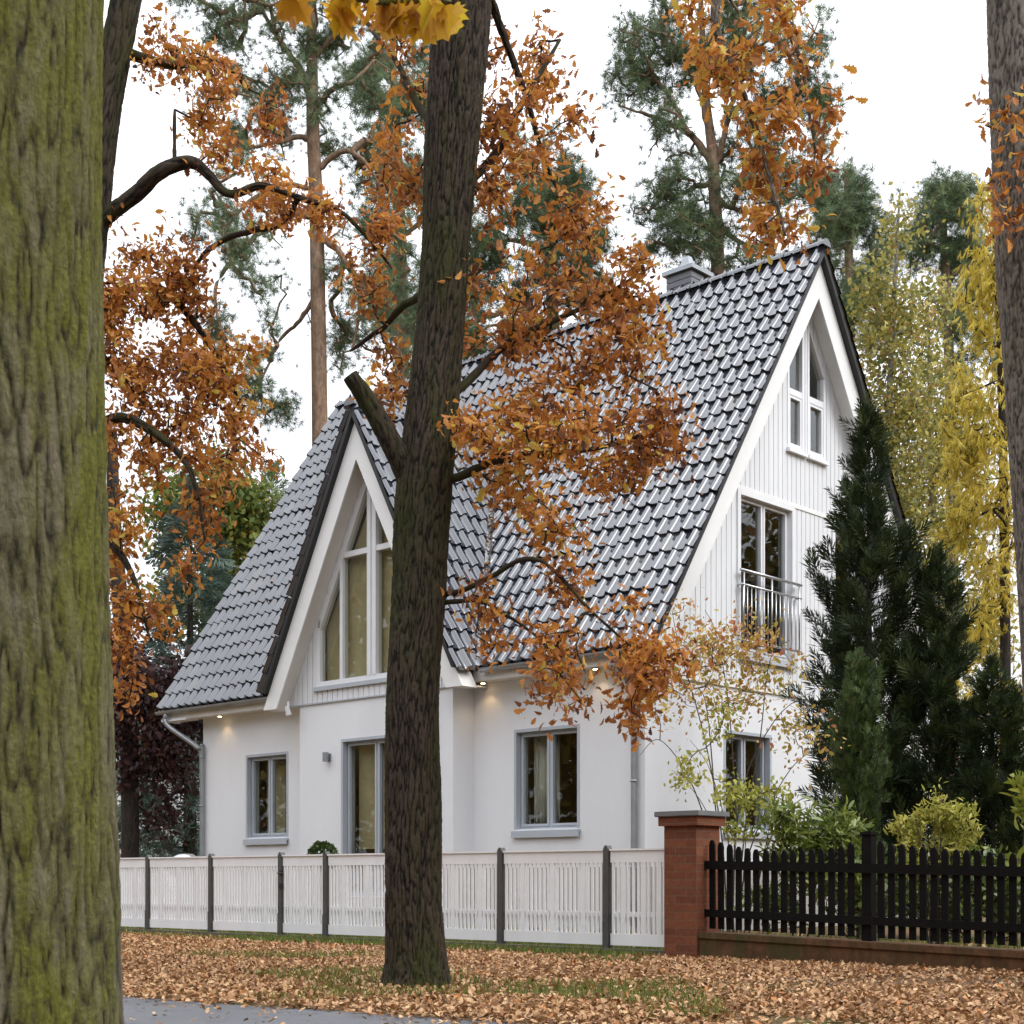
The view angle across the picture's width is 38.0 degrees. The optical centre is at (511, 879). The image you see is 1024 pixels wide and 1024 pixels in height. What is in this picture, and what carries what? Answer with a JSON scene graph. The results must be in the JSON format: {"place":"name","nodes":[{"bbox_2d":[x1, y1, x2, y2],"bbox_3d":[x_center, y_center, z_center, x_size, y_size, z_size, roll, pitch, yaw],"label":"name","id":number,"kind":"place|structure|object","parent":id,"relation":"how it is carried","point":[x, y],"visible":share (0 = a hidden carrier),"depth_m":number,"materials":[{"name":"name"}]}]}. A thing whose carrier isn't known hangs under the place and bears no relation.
{"place":"outdoors","nodes":[
{"label":"outdoors","id":0,"kind":"place"},
{"bbox_2d":[123,997,515,1023],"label":"road","id":1,"kind":"structure","parent":0,"point":[179,1013],"depth_m":8.07,"materials":[{"name":"grey asphalt"}]},
{"bbox_2d":[121,926,663,958],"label":"grass","id":2,"kind":"structure","parent":0,"point":[377,941],"depth_m":16.19,"materials":[{"name":"green plant"}]},
{"bbox_2d":[103,0,1023,854],"label":"sky","id":3,"kind":"structure","parent":0,"point":[919,63],"materials":[{"name":"white"}]},
{"bbox_2d":[125,898,1023,1023],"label":"ground","id":4,"kind":"structure","parent":0,"point":[779,1020],"depth_m":10.02,"materials":[{"name":"brown plant"}]},
{"bbox_2d":[107,435,202,916],"bbox_3d":[-7.192,-4.146,29.865,3.145,9.882,2.468,0,0,-12],"label":"copper beech","id":5,"kind":"object","parent":4,"relation":"on","point":[129,735],"visible":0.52,"depth_m":29.82,"materials":[{"name":"red plant"}]},
{"bbox_2d":[116,704,199,898],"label":"neighbour house","id":6,"kind":"structure","parent":4,"relation":"on","point":[119,797],"depth_m":58.00,"materials":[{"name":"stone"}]},
{"bbox_2d":[115,470,238,907],"bbox_3d":[-7.861,-4.981,39.963,8.079,12.191,7.142,0,0,0],"label":"blue spruce","id":7,"kind":"object","parent":4,"relation":"on","point":[207,599],"visible":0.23,"depth_m":39.68,"materials":[{"name":"green plant"}]},
{"bbox_2d":[174,853,201,918],"bbox_3d":[-5.447,0.151,24.850,0.564,1.192,0.540,0,0,0],"label":"kettle barbecue","id":8,"kind":"object","parent":4,"relation":"on","point":[185,855],"visible":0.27,"depth_m":24.70,"materials":[{"name":"silver metal"}]},
{"bbox_2d":[125,417,284,641],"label":"deciduous tree","id":9,"kind":"object","parent":4,"relation":"on","point":[250,515],"visible":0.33,"depth_m":45.29,"materials":[{"name":"green plant"}]},
{"bbox_2d":[169,458,290,855],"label":"spruce tree","id":10,"kind":"object","parent":4,"relation":"on","point":[269,472],"depth_m":59.84,"materials":[{"name":"green plant"}]},
{"bbox_2d":[0,0,468,1023],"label":"maple tree","id":11,"kind":"object","parent":4,"relation":"on","point":[60,922],"visible":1,"depth_m":3.74,"materials":[{"name":"green plant"}]},
{"bbox_2d":[101,0,411,721],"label":"oak tree","id":12,"kind":"object","parent":4,"relation":"on","point":[210,372],"visible":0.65,"depth_m":11.89,"materials":[{"name":"orange plant"}]},
{"bbox_2d":[164,0,421,446],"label":"pine tree","id":13,"kind":"object","parent":4,"relation":"on","point":[314,47],"visible":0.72,"depth_m":37.83,"materials":[{"name":"green plant"}]},
{"bbox_2d":[307,840,338,869],"bbox_3d":[-2.421,0.114,19.000,0.446,1.262,0.427,0,0,0],"label":"topiary ball","id":14,"kind":"object","parent":4,"relation":"on","point":[317,846],"visible":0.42,"depth_m":18.92,"materials":[{"name":"green plant"}]},
{"bbox_2d":[339,35,429,379],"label":"pine tree","id":15,"kind":"object","parent":4,"relation":"on","point":[407,256],"visible":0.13,"depth_m":45.67,"materials":[{"name":"green plant"}]},
{"bbox_2d":[119,845,663,955],"bbox_3d":[-3.140,0.253,18.428,12.758,1.185,0.160,0,0,43],"label":"white fence","id":16,"kind":"object","parent":4,"relation":"on","point":[157,904],"visible":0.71,"depth_m":16.05,"materials":[{"name":"paint"}]},
{"bbox_2d":[277,854,322,933],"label":"garden gate","id":17,"kind":"structure","parent":16,"relation":"attached to","point":[297,907],"depth_m":17.84,"materials":[{"name":"white paint"}]},
{"bbox_2d":[178,948,735,1020],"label":"grass","id":18,"kind":"structure","parent":4,"relation":"on","point":[560,991],"depth_m":9.75,"materials":[{"name":"green plant"}]},
{"bbox_2d":[395,116,624,379],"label":"pine tree","id":19,"kind":"object","parent":4,"relation":"on","point":[492,261],"visible":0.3,"depth_m":42.22,"materials":[{"name":"green plant"}]},
{"bbox_2d":[328,0,712,991],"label":"oak tree","id":20,"kind":"object","parent":4,"relation":"on","point":[420,452],"visible":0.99,"depth_m":9.92,"materials":[{"name":"orange plant"}]},
{"bbox_2d":[155,237,955,932],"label":"house","id":21,"kind":"structure","parent":4,"relation":"on","point":[291,747],"depth_m":23.39,"materials":[{"name":"paint"}]},
{"bbox_2d":[243,755,288,844],"bbox_3d":[-4.208,-1.415,26.394,1.240,1.580,0.486,0,0,43],"label":"window","id":22,"kind":"structure","parent":21,"relation":"in","point":[276,765],"depth_m":26.59,"materials":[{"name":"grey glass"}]},
{"bbox_2d":[312,481,392,691],"bbox_3d":[-2.185,-4.923,23.712,2.840,3.616,0.246,0,0,43],"label":"window","id":23,"kind":"structure","parent":21,"relation":"in","point":[358,627],"depth_m":24.08,"materials":[{"name":"white glass"}]},
{"bbox_2d":[347,739,384,896],"bbox_3d":[-2.074,-0.995,23.801,1.500,2.520,0.224,0,0,43],"label":"glass door","id":24,"kind":"structure","parent":21,"relation":"in","point":[371,752],"depth_m":24.17,"materials":[{"name":"grey glass"}]},
{"bbox_2d":[476,453,497,661],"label":"fallen leaves","id":25,"kind":"object","parent":21,"relation":"on","point":[486,563],"visible":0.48,"depth_m":23.87,"materials":[{"name":"orange plant"}]},
{"bbox_2d":[232,279,784,684],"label":"fallen leaves","id":26,"kind":"object","parent":21,"relation":"on","point":[628,498],"visible":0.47,"depth_m":23.34,"materials":[{"name":"orange plant"}]},
{"bbox_2d":[511,728,580,837],"bbox_3d":[0.611,-1.415,21.859,1.315,1.580,0.435,0,0,43],"label":"window","id":27,"kind":"structure","parent":21,"relation":"in","point":[546,752],"depth_m":22.05,"materials":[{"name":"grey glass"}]},
{"bbox_2d":[723,734,774,838],"bbox_3d":[3.505,-1.405,22.369,0.230,1.560,1.290,0,0,43],"label":"window","id":28,"kind":"structure","parent":21,"relation":"in","point":[740,739],"depth_m":22.41,"materials":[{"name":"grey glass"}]},
{"bbox_2d":[740,497,796,668],"bbox_3d":[3.849,-4.530,22.686,0.220,2.490,1.515,0,0,43],"label":"window","id":29,"kind":"structure","parent":21,"relation":"in","point":[761,508],"depth_m":22.73,"materials":[{"name":"white glass"}]},
{"bbox_2d":[786,334,807,457],"bbox_3d":[4.420,-7.827,23.270,0.175,2.344,0.540,0,0,43],"label":"window","id":30,"kind":"structure","parent":21,"relation":"in","point":[797,396],"depth_m":23.38,"materials":[{"name":"white glass"}]},
{"bbox_2d":[806,321,828,465],"bbox_3d":[4.833,-7.751,23.713,0.175,2.191,0.590,0,0,43],"label":"window","id":31,"kind":"structure","parent":21,"relation":"in","point":[817,405],"depth_m":23.76,"materials":[{"name":"white glass"}]},
{"bbox_2d":[121,929,1023,1023],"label":"fallen leaves","id":32,"kind":"object","parent":4,"relation":"on","point":[158,961],"visible":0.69,"depth_m":9.90,"materials":[{"name":"brown plant"}]},
{"bbox_2d":[121,919,1023,949],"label":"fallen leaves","id":33,"kind":"object","parent":4,"relation":"on","point":[979,945],"visible":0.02,"depth_m":17.24,"materials":[{"name":"brown plant"}]},
{"bbox_2d":[125,915,1023,948],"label":"grass","id":34,"kind":"structure","parent":4,"relation":"on","point":[995,945],"depth_m":17.22,"materials":[{"name":"green plant"}]},
{"bbox_2d":[654,810,729,959],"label":"brick pillar","id":35,"kind":"structure","parent":4,"relation":"on","point":[689,835],"depth_m":13.80,"materials":[{"name":"brick"}]},
{"bbox_2d":[593,0,859,274],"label":"pine tree","id":36,"kind":"object","parent":4,"relation":"on","point":[684,217],"visible":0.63,"depth_m":39.74,"materials":[{"name":"green plant"}]},
{"bbox_2d":[663,688,814,932],"bbox_3d":[2.361,-0.622,15.614,1.563,2.796,0.937,0,0,0],"label":"yellow shrub","id":37,"kind":"object","parent":4,"relation":"on","point":[743,800],"visible":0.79,"depth_m":15.55,"materials":[{"name":"green plant"}]},
{"bbox_2d":[633,587,850,932],"bbox_3d":[2.475,-1.254,16.604,2.486,4.064,1.292,0,0,0],"label":"rose shrub","id":38,"kind":"object","parent":4,"relation":"on","point":[755,638],"visible":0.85,"depth_m":16.58,"materials":[{"name":"yellow plant"}]},
{"bbox_2d":[724,871,808,933],"bbox_3d":[2.596,0.313,15.152,0.931,0.926,0.855,0,0,0],"label":"garden shrub","id":39,"kind":"object","parent":4,"relation":"on","point":[779,905],"visible":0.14,"depth_m":15.00,"materials":[{"name":"green plant"}]},
{"bbox_2d":[751,795,874,936],"bbox_3d":[3.098,-0.049,15.121,1.278,1.658,1.122,0,0,0],"label":"laurel shrub","id":40,"kind":"object","parent":4,"relation":"on","point":[848,829],"visible":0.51,"depth_m":15.09,"materials":[{"name":"green plant"}]},
{"bbox_2d":[661,0,1023,701],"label":"oak tree","id":41,"kind":"object","parent":4,"relation":"on","point":[1005,52],"visible":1,"depth_m":9.75,"materials":[{"name":"orange plant"}]},
{"bbox_2d":[793,145,915,354],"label":"pine tree","id":42,"kind":"object","parent":4,"relation":"on","point":[849,222],"visible":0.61,"depth_m":55.23,"materials":[{"name":"green plant"}]},
{"bbox_2d":[819,646,897,939],"bbox_3d":[4.005,-0.927,17.186,0.996,3.591,0.862,0,0,29],"label":"thuja tree","id":43,"kind":"object","parent":4,"relation":"on","point":[854,727],"visible":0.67,"depth_m":17.08,"materials":[{"name":"green plant"}]},
{"bbox_2d":[698,931,1023,971],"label":"wall","id":44,"kind":"structure","parent":4,"relation":"on","point":[751,946],"depth_m":12.63,"materials":[{"name":"brick"}]},
{"bbox_2d":[704,832,1023,946],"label":"picket fence","id":45,"kind":"object","parent":44,"relation":"on","point":[868,868],"visible":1,"depth_m":12.66,"materials":[{"name":"black wood"}]},
{"bbox_2d":[776,390,947,917],"bbox_3d":[4.683,-2.793,19.438,1.978,7.177,1.971,0,0,-17],"label":"conifer tree","id":46,"kind":"object","parent":4,"relation":"on","point":[866,509],"visible":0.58,"depth_m":19.18,"materials":[{"name":"green plant"}]},
{"bbox_2d":[826,841,940,940],"bbox_3d":[3.716,0.188,14.981,1.320,1.178,1.163,0,0,21],"label":"garden shrub","id":47,"kind":"object","parent":4,"relation":"on","point":[858,888],"visible":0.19,"depth_m":14.82,"materials":[{"name":"green plant"}]},
{"bbox_2d":[841,174,960,607],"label":"birch tree","id":48,"kind":"object","parent":4,"relation":"on","point":[902,403],"visible":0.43,"depth_m":43.51,"materials":[{"name":"yellow plant"}]},
{"bbox_2d":[838,545,1021,937],"bbox_3d":[5.395,-1.744,19.093,2.294,5.153,2.148,0,0,0],"label":"conifer tree","id":49,"kind":"object","parent":4,"relation":"on","point":[945,651],"visible":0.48,"depth_m":18.80,"materials":[{"name":"green plant"}]},
{"bbox_2d":[883,777,985,943],"bbox_3d":[4.147,-0.120,14.579,0.988,1.792,0.527,0,0,0],"label":"euonymus bush","id":50,"kind":"object","parent":4,"relation":"on","point":[942,818],"visible":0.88,"depth_m":14.57,"materials":[{"name":"yellow plant"}]},
{"bbox_2d":[865,263,1021,840],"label":"birch tree","id":51,"kind":"object","parent":4,"relation":"on","point":[935,356],"visible":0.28,"depth_m":47.31,"materials":[{"name":"yellow plant"}]},
{"bbox_2d":[893,155,996,793],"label":"pine tree","id":52,"kind":"object","parent":4,"relation":"on","point":[951,194],"visible":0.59,"depth_m":56.34,"materials":[{"name":"green plant"}]},
{"bbox_2d":[895,647,1023,940],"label":"conifer tree","id":53,"kind":"object","parent":4,"relation":"on","point":[988,783],"visible":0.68,"depth_m":17.99,"materials":[{"name":"green plant"}]},
{"bbox_2d":[929,172,1023,841],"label":"golden larch","id":54,"kind":"object","parent":4,"relation":"on","point":[971,447],"visible":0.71,"depth_m":25.89,"materials":[{"name":"yellow plant"}]},
{"bbox_2d":[938,843,1019,946],"bbox_3d":[4.725,0.181,14.664,1.258,1.191,1.175,0,0,0],"label":"garden shrub","id":55,"kind":"object","parent":4,"relation":"on","point":[985,852],"visible":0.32,"depth_m":14.40,"materials":[{"name":"green plant"}]},
{"bbox_2d":[1000,770,1023,948],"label":"shrub","id":56,"kind":"object","parent":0,"point":[1018,781],"visible":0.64,"depth_m":13.68,"materials":[{"name":"plant"}]}
]}

